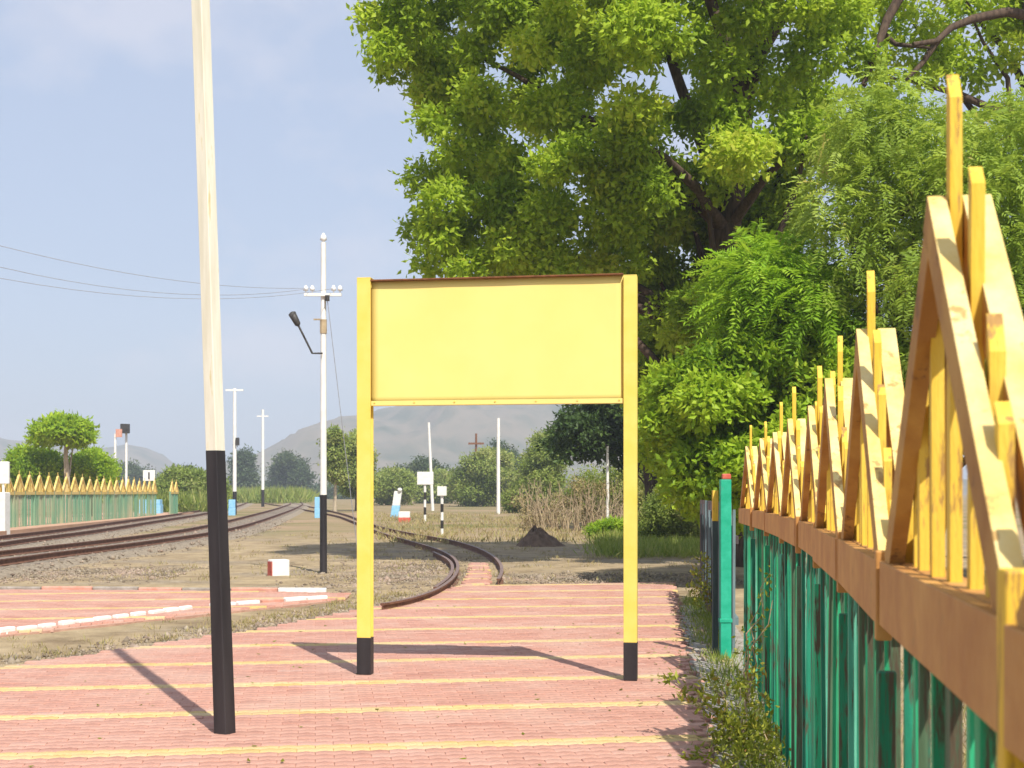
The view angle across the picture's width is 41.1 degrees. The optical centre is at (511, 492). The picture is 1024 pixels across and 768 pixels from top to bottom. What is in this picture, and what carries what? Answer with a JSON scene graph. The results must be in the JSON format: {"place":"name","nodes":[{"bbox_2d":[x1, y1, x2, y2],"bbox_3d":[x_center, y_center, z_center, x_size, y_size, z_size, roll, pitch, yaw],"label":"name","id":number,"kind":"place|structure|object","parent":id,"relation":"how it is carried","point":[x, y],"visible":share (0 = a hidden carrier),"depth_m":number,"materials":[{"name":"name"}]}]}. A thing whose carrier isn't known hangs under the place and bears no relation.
{"place":"outdoors","nodes":[
{"label":"outdoors","id":0,"kind":"place"},
{"bbox_2d":[0,438,176,477],"bbox_3d":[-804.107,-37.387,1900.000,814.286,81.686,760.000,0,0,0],"label":"hill","id":1,"kind":"structure","parent":0,"point":[143,456],"depth_m":1817.01,"materials":[{"name":"grey stone"}]},
{"bbox_2d":[87,484,319,503],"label":"green grass","id":2,"kind":"structure","parent":0,"point":[283,495],"depth_m":209.86,"materials":[{"name":"green plant"}]},
{"bbox_2d":[390,488,401,516],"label":"lever box","id":3,"kind":"object","parent":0,"point":[395,509],"visible":0.85,"depth_m":96.56,"materials":[{"name":"blue paint"}]},
{"bbox_2d":[374,511,641,543],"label":"dry grass","id":4,"kind":"structure","parent":0,"point":[416,521],"depth_m":61.53,"materials":[{"name":"plant"}]},
{"bbox_2d":[0,495,1023,767],"bbox_3d":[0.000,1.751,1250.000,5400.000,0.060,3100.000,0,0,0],"label":"ground","id":5,"kind":"structure","parent":0,"point":[244,565],"depth_m":33.91,"materials":[{"name":"beige soil"}]},
{"bbox_2d":[0,462,9,534],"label":"white sign","id":6,"kind":"object","parent":5,"relation":"on","point":[4,499],"visible":0.84,"depth_m":54.82,"materials":[{"name":"paint"}]},
{"bbox_2d":[1,442,71,495],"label":"green tree","id":7,"kind":"object","parent":5,"relation":"on","point":[24,460],"visible":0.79,"depth_m":84.69,"materials":[{"name":"green plant"}]},
{"bbox_2d":[23,409,101,516],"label":"flat topped tree","id":8,"kind":"object","parent":5,"relation":"on","point":[68,431],"visible":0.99,"depth_m":83.10,"materials":[{"name":"green plant"}]},
{"bbox_2d":[63,445,124,496],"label":"green tree","id":9,"kind":"object","parent":5,"relation":"on","point":[93,463],"visible":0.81,"depth_m":86.78,"materials":[{"name":"green plant"}]},
{"bbox_2d":[0,605,191,633],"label":"kerb","id":10,"kind":"structure","parent":5,"relation":"on","point":[7,629],"depth_m":17.99,"materials":[{"name":"white paint"}]},
{"bbox_2d":[0,512,193,534],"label":"platform","id":11,"kind":"structure","parent":5,"relation":"on","point":[26,529],"depth_m":67.53,"materials":[{"name":"concrete"}]},
{"bbox_2d":[0,471,178,527],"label":"picket fence","id":12,"kind":"object","parent":11,"relation":"on","point":[118,502],"visible":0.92,"depth_m":71.40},
{"bbox_2d":[114,429,121,457],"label":"signal post","id":13,"kind":"object","parent":5,"relation":"on","point":[118,433],"visible":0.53,"depth_m":109.86,"materials":[{"name":"white metal"}]},
{"bbox_2d":[120,424,129,486],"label":"signal post","id":14,"kind":"object","parent":5,"relation":"on","point":[125,428],"visible":0.79,"depth_m":111.91,"materials":[{"name":"white metal"}]},
{"bbox_2d":[0,502,253,549],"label":"railway track","id":15,"kind":"structure","parent":5,"relation":"on","point":[100,531],"depth_m":56.36,"materials":[{"name":"metal"}]},
{"bbox_2d":[113,457,157,487],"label":"tree","id":16,"kind":"object","parent":5,"relation":"on","point":[135,472],"visible":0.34,"depth_m":377.17,"materials":[{"name":"green plant"}]},
{"bbox_2d":[143,470,154,480],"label":"track sign","id":17,"kind":"object","parent":5,"relation":"on","point":[148,475],"visible":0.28,"depth_m":107.56,"materials":[{"name":"white metal"}]},
{"bbox_2d":[139,500,162,512],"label":"cabinet","id":18,"kind":"object","parent":5,"relation":"on","point":[159,507],"visible":0.44,"depth_m":100.02,"materials":[{"name":"blue metal"}]},
{"bbox_2d":[0,502,310,582],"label":"railway track","id":19,"kind":"structure","parent":5,"relation":"on","point":[38,559],"depth_m":40.59,"materials":[{"name":"metal"}]},
{"bbox_2d":[0,586,326,592],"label":"kerb","id":20,"kind":"structure","parent":5,"relation":"on","point":[308,590],"depth_m":23.74,"materials":[{"name":"white paint"}]},
{"bbox_2d":[0,589,350,637],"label":"side platform","id":21,"kind":"structure","parent":5,"relation":"on","point":[20,607],"depth_m":20.69,"materials":[{"name":"pink brick"}]},
{"bbox_2d":[209,595,327,605],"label":"kerb","id":22,"kind":"structure","parent":21,"relation":"on","point":[298,598],"depth_m":21.21,"materials":[{"name":"white paint"}]},
{"bbox_2d":[155,462,196,476],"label":"tree","id":23,"kind":"object","parent":5,"relation":"on","point":[174,466],"visible":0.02,"depth_m":418.68,"materials":[{"name":"green plant"}]},
{"bbox_2d":[133,488,238,511],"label":"green grass","id":24,"kind":"structure","parent":5,"relation":"on","point":[192,502],"depth_m":115.95,"materials":[{"name":"green plant"}]},
{"bbox_2d":[151,463,239,501],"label":"bush","id":25,"kind":"object","parent":5,"relation":"on","point":[191,478],"visible":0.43,"depth_m":123.32,"materials":[{"name":"green plant"}]},
{"bbox_2d":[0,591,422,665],"bbox_3d":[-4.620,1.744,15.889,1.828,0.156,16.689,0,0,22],"label":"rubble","id":26,"kind":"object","parent":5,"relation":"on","point":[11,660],"visible":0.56,"depth_m":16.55,"materials":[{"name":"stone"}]},
{"bbox_2d":[0,589,422,659],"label":"dry grass","id":27,"kind":"structure","parent":5,"relation":"on","point":[334,602],"depth_m":18.22,"materials":[{"name":"plant"}]},
{"bbox_2d":[228,500,235,514],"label":"marker stone","id":28,"kind":"object","parent":5,"relation":"on","point":[231,509],"visible":1,"depth_m":103.71,"materials":[{"name":"blue paint"}]},
{"bbox_2d":[225,388,242,514],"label":"utility pole","id":29,"kind":"object","parent":5,"relation":"on","point":[235,439],"visible":0.81,"depth_m":107.58,"materials":[{"name":"white metal"}]},
{"bbox_2d":[225,443,260,488],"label":"tree","id":30,"kind":"object","parent":5,"relation":"on","point":[247,475],"visible":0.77,"depth_m":326.96,"materials":[{"name":"green plant"}]},
{"bbox_2d":[257,410,268,506],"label":"utility pole","id":31,"kind":"object","parent":5,"relation":"on","point":[262,469],"visible":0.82,"depth_m":164.87,"materials":[{"name":"white metal"}]},
{"bbox_2d":[267,559,288,575],"bbox_3d":[-4.917,1.600,28.738,0.383,0.370,0.340,0,0,-27],"label":"boundary stone","id":32,"kind":"object","parent":5,"relation":"on","point":[277,567],"visible":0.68,"depth_m":28.59,"materials":[{"name":"white paint"}]},
{"bbox_2d":[5,475,576,499],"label":"scrub","id":33,"kind":"object","parent":5,"relation":"on","point":[330,492],"visible":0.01,"depth_m":361.14,"materials":[{"name":"green plant"}]},
{"bbox_2d":[264,448,319,489],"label":"tree","id":34,"kind":"object","parent":5,"relation":"on","point":[288,469],"visible":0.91,"depth_m":357.13,"materials":[{"name":"green plant"}]},
{"bbox_2d":[315,497,319,517],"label":"marker stone","id":35,"kind":"object","parent":5,"relation":"on","point":[317,507],"visible":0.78,"depth_m":93.34,"materials":[{"name":"blue paint"}]},
{"bbox_2d":[289,233,356,572],"bbox_3d":[-3.809,-1.899,29.882,0.888,7.397,2.183,0,0,39],"label":"utility pole","id":36,"kind":"object","parent":5,"relation":"on","point":[325,297],"visible":0.95,"depth_m":29.42,"materials":[{"name":"white metal"}]},
{"bbox_2d":[2,246,300,288],"bbox_3d":[-8.788,-4.128,19.921,0.010,0.544,20.854,0,0,25],"label":"overhead wire","id":37,"kind":"object","parent":36,"relation":"attached to","point":[141,275],"visible":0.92,"depth_m":24.32,"materials":[{"name":"black metal"}]},
{"bbox_2d":[1,267,309,294],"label":"overhead wire","id":38,"kind":"object","parent":36,"relation":"attached to","point":[146,291],"visible":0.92,"depth_m":24.38,"materials":[{"name":"black metal"}]},
{"bbox_2d":[0,278,332,298],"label":"overhead wire","id":39,"kind":"object","parent":36,"relation":"attached to","point":[158,297],"visible":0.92,"depth_m":24.57,"materials":[{"name":"black metal"}]},
{"bbox_2d":[316,423,352,511],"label":"slender tree","id":40,"kind":"object","parent":5,"relation":"on","point":[337,473],"visible":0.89,"depth_m":119.14,"materials":[{"name":"green plant"}]},
{"bbox_2d":[337,428,382,510],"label":"slender tree","id":41,"kind":"object","parent":5,"relation":"on","point":[343,490],"visible":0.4,"depth_m":126.98,"materials":[{"name":"green plant"}]},
{"bbox_2d":[0,582,720,767],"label":"platform","id":42,"kind":"structure","parent":5,"relation":"on","point":[393,706],"depth_m":11.46,"materials":[{"name":"pink brick pavers"},{"name":"yellow paint"},{"name":"white paint"}]},
{"bbox_2d":[191,0,235,734],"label":"lamp post","id":43,"kind":"object","parent":42,"relation":"on","point":[222,654],"visible":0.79,"depth_m":9.61,"materials":[{"name":"white metal"}]},
{"bbox_2d":[29,599,691,766],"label":"fallen leaves","id":44,"kind":"object","parent":42,"relation":"on","point":[282,760],"visible":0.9,"depth_m":11.04,"materials":[{"name":"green plant"}]},
{"bbox_2d":[357,273,637,680],"bbox_3d":[-0.152,-0.152,12.566,2.608,3.702,0.118,0,0,9],"label":"name board","id":45,"kind":"object","parent":42,"relation":"on","point":[524,340],"visible":1,"depth_m":12.55,"materials":[{"name":"yellow paint"}]},
{"bbox_2d":[0,554,743,610],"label":"gravel","id":46,"kind":"structure","parent":5,"relation":"on","point":[582,578],"depth_m":28.20,"materials":[{"name":"beige gravel"}]},
{"bbox_2d":[264,503,504,609],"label":"railway track","id":47,"kind":"structure","parent":5,"relation":"on","point":[450,579],"depth_m":34.39,"materials":[{"name":"metal"}]},
{"bbox_2d":[374,462,421,504],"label":"bush","id":48,"kind":"object","parent":5,"relation":"on","point":[393,479],"visible":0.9,"depth_m":182.88,"materials":[{"name":"green plant"}]},
{"bbox_2d":[398,512,410,521],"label":"painted stone","id":49,"kind":"object","parent":5,"relation":"on","point":[403,515],"visible":0.71,"depth_m":80.02,"materials":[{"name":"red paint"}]},
{"bbox_2d":[102,530,739,581],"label":"dry grass","id":50,"kind":"structure","parent":5,"relation":"on","point":[407,564],"depth_m":34.24,"materials":[{"name":"plant"}]},
{"bbox_2d":[382,454,459,476],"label":"tree","id":51,"kind":"object","parent":5,"relation":"on","point":[417,465],"visible":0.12,"depth_m":257.34,"materials":[{"name":"green plant"}]},
{"bbox_2d":[417,472,432,520],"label":"track sign","id":52,"kind":"object","parent":5,"relation":"on","point":[424,478],"visible":0.97,"depth_m":79.87,"materials":[{"name":"white metal"}]},
{"bbox_2d":[427,422,433,510],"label":"white pole","id":53,"kind":"object","parent":5,"relation":"on","point":[430,470],"visible":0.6,"depth_m":129.89,"materials":[{"name":"metal"}]},
{"bbox_2d":[411,466,455,503],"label":"bush","id":54,"kind":"object","parent":5,"relation":"on","point":[439,474],"visible":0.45,"depth_m":212.60,"materials":[{"name":"green plant"}]},
{"bbox_2d":[437,486,446,535],"bbox_3d":[-2.760,0.757,53.811,0.370,1.985,0.190,0,0,0],"label":"track sign","id":55,"kind":"object","parent":5,"relation":"on","point":[442,491],"visible":0.94,"depth_m":53.79,"materials":[{"name":"white metal"}]},
{"bbox_2d":[460,562,491,585],"bbox_3d":[-0.714,1.797,29.066,0.601,0.205,8.219,0,0,-1],"label":"paved strip","id":56,"kind":"object","parent":5,"relation":"on","point":[475,577],"visible":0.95,"depth_m":27.98,"materials":[{"name":"pink brick"}]},
{"bbox_2d":[468,433,483,452],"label":"wooden pole","id":57,"kind":"object","parent":5,"relation":"on","point":[475,443],"visible":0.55,"depth_m":209.85,"materials":[{"name":"brown wood"}]},
{"bbox_2d":[442,443,519,506],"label":"bush","id":58,"kind":"object","parent":5,"relation":"on","point":[472,482],"visible":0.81,"depth_m":167.57,"materials":[{"name":"green plant"}]},
{"bbox_2d":[496,418,499,513],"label":"white pole","id":59,"kind":"object","parent":5,"relation":"on","point":[498,467],"visible":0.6,"depth_m":109.89,"materials":[{"name":"metal"}]},
{"bbox_2d":[487,436,521,475],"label":"tree","id":60,"kind":"object","parent":5,"relation":"on","point":[494,444],"visible":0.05,"depth_m":240.06,"materials":[{"name":"green plant"}]},
{"bbox_2d":[496,481,526,512],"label":"bush","id":61,"kind":"object","parent":5,"relation":"on","point":[506,499],"visible":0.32,"depth_m":114.95,"materials":[{"name":"green plant"}]},
{"bbox_2d":[516,525,564,546],"bbox_3d":[0.810,1.409,44.395,1.565,0.742,1.490,0,0,30],"label":"dirt mound","id":62,"kind":"object","parent":5,"relation":"on","point":[535,536],"visible":0.99,"depth_m":44.12,"materials":[{"name":"brown soil"}]},
{"bbox_2d":[508,427,573,512],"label":"bush","id":63,"kind":"object","parent":5,"relation":"on","point":[536,465],"visible":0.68,"depth_m":113.31,"materials":[{"name":"green plant"}]},
{"bbox_2d":[508,473,639,530],"bbox_3d":[2.969,0.423,62.563,6.354,2.791,2.956,0,0,0],"label":"dry shrub","id":64,"kind":"object","parent":5,"relation":"on","point":[532,519],"visible":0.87,"depth_m":62.10,"materials":[{"name":"plant"}]},
{"bbox_2d":[532,401,658,503],"bbox_3d":[5.581,-2.668,64.064,9.269,8.991,9.102,0,0,0],"label":"shaded tree","id":65,"kind":"object","parent":5,"relation":"on","point":[587,432],"visible":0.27,"depth_m":62.76,"materials":[{"name":"green plant"}]},
{"bbox_2d":[604,444,608,518],"bbox_3d":[4.313,-0.195,62.222,0.235,3.990,0.143,0,0,0],"label":"white pole","id":66,"kind":"object","parent":5,"relation":"on","point":[607,474],"visible":0.68,"depth_m":62.18,"materials":[{"name":"metal"}]},
{"bbox_2d":[555,463,658,521],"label":"bush","id":67,"kind":"object","parent":5,"relation":"on","point":[620,484],"visible":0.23,"depth_m":73.45,"materials":[{"name":"dry twigs"},{"name":"dry straw"}]},
{"bbox_2d":[581,514,638,536],"bbox_3d":[3.893,1.391,52.073,2.583,1.173,1.824,0,0,0],"label":"bush","id":68,"kind":"object","parent":5,"relation":"on","point":[610,524],"visible":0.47,"depth_m":51.59,"materials":[{"name":"green plant"}]},
{"bbox_2d":[344,0,894,566],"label":"broadleaf tree","id":69,"kind":"object","parent":5,"relation":"on","point":[646,210],"visible":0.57,"depth_m":30.47,"materials":[{"name":"green plant"}]},
{"bbox_2d":[638,487,699,539],"bbox_3d":[5.551,0.776,46.064,3.037,2.437,3.349,0,0,0],"label":"bush","id":70,"kind":"object","parent":5,"relation":"on","point":[656,519],"visible":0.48,"depth_m":45.18,"materials":[{"name":"green plant"}]},
{"bbox_2d":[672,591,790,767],"bbox_3d":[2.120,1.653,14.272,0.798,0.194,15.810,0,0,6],"label":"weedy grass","id":71,"kind":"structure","parent":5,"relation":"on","point":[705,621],"depth_m":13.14,"materials":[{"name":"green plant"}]},
{"bbox_2d":[678,605,785,767],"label":"concrete apron","id":72,"kind":"object","parent":5,"relation":"on","point":[740,639],"visible":0.24,"depth_m":13.35,"materials":[{"name":"grey concrete"}]},
{"bbox_2d":[591,620,779,766],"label":"fallen leaves","id":73,"kind":"object","parent":72,"relation":"on","point":[685,676],"visible":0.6,"depth_m":12.57,"materials":[{"name":"plant"}]},
{"bbox_2d":[685,550,711,616],"bbox_3d":[2.704,1.247,18.682,0.699,0.913,0.576,0,0,-40],"label":"weed","id":74,"kind":"object","parent":72,"relation":"on","point":[706,600],"visible":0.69,"depth_m":18.66,"materials":[{"name":"green plant"}]},
{"bbox_2d":[676,609,752,765],"bbox_3d":[1.962,1.701,13.233,0.581,0.133,13.336,0,0,6],"label":"apron rubble","id":75,"kind":"object","parent":72,"relation":"on","point":[702,659],"visible":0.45,"depth_m":14.20,"materials":[{"name":"stone"}]},
{"bbox_2d":[712,490,717,656],"bbox_3d":[2.119,0.865,14.243,0.058,1.770,0.062,0,0,0],"label":"slim post","id":76,"kind":"object","parent":72,"relation":"on","point":[715,569],"visible":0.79,"depth_m":14.21,"materials":[{"name":"metal"}]},
{"bbox_2d":[657,664,779,760],"bbox_3d":[1.373,1.463,9.176,0.826,0.597,0.965,0,0,-12],"label":"weed","id":77,"kind":"object","parent":72,"relation":"on","point":[733,728],"visible":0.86,"depth_m":9.18,"materials":[{"name":"green plant"}]},
{"bbox_2d":[700,500,738,654],"bbox_3d":[2.722,0.940,18.434,0.098,1.641,8.370,0,0,6],"label":"picket fence","id":78,"kind":"object","parent":72,"relation":"on","point":[706,526],"visible":0.25,"depth_m":18.65,"materials":[{"name":"grey metal"}]},
{"bbox_2d":[718,474,731,658],"bbox_3d":[2.202,0.779,14.094,0.130,1.942,0.118,0,0,0],"label":"gate post","id":79,"kind":"object","parent":72,"relation":"on","point":[725,620],"visible":0.88,"depth_m":14.04,"materials":[{"name":"teal metal"}]},
{"bbox_2d":[701,711,790,767],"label":"weed","id":80,"kind":"object","parent":72,"relation":"on","point":[752,753],"visible":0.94,"depth_m":8.51,"materials":[{"name":"green plant"}]},
{"bbox_2d":[731,565,772,716],"bbox_3d":[1.813,1.117,10.180,0.382,1.170,0.881,0,0,0],"label":"weed","id":81,"kind":"object","parent":72,"relation":"on","point":[748,659],"visible":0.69,"depth_m":10.22,"materials":[{"name":"green plant"}]},
{"bbox_2d":[678,217,866,396],"bbox_3d":[4.930,-1.619,25.542,3.907,6.850,3.785,0,0,38],"label":"feathery tree","id":82,"kind":"object","parent":5,"relation":"on","point":[744,290],"visible":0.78,"depth_m":24.52,"materials":[{"name":"green plant"}]},
{"bbox_2d":[638,318,929,538],"bbox_3d":[5.298,-0.704,25.481,6.347,5.033,5.248,0,0,0],"label":"leafy bush","id":83,"kind":"object","parent":5,"relation":"on","point":[696,420],"visible":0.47,"depth_m":24.37,"materials":[{"name":"green plant"}]},
{"bbox_2d":[739,74,1023,767],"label":"picket fence","id":84,"kind":"object","parent":5,"relation":"on","point":[854,508],"visible":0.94,"depth_m":2.66,"materials":[{"name":"yellow wood"}]},
{"bbox_2d":[775,55,1023,466],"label":"fine leaved tree","id":85,"kind":"object","parent":5,"relation":"on","point":[902,147],"visible":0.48,"depth_m":23.86,"materials":[{"name":"green plant"}]},
{"bbox_2d":[856,0,1023,155],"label":"sparse tree","id":86,"kind":"object","parent":5,"relation":"on","point":[939,60],"visible":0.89,"depth_m":32.84,"materials":[{"name":"green plant"}]},
{"bbox_2d":[0,0,1023,478],"label":"sky","id":87,"kind":"structure","parent":0,"point":[98,165],"materials":[{"name":"blue"}]},
{"bbox_2d":[204,404,966,494],"bbox_3d":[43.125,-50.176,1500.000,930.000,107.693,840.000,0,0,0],"label":"hill","id":88,"kind":"structure","parent":0,"point":[400,434],"depth_m":1281.31,"materials":[{"name":"grey stone"}]},
{"bbox_2d":[571,524,699,559],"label":"green grass","id":89,"kind":"structure","parent":0,"point":[609,543],"depth_m":37.91,"materials":[{"name":"green plant"}]},
{"bbox_2d":[901,657,966,767],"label":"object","id":90,"kind":"structure","parent":0,"point":[964,713],"depth_m":10.18,"materials":[{"name":"plant"}]}
]}

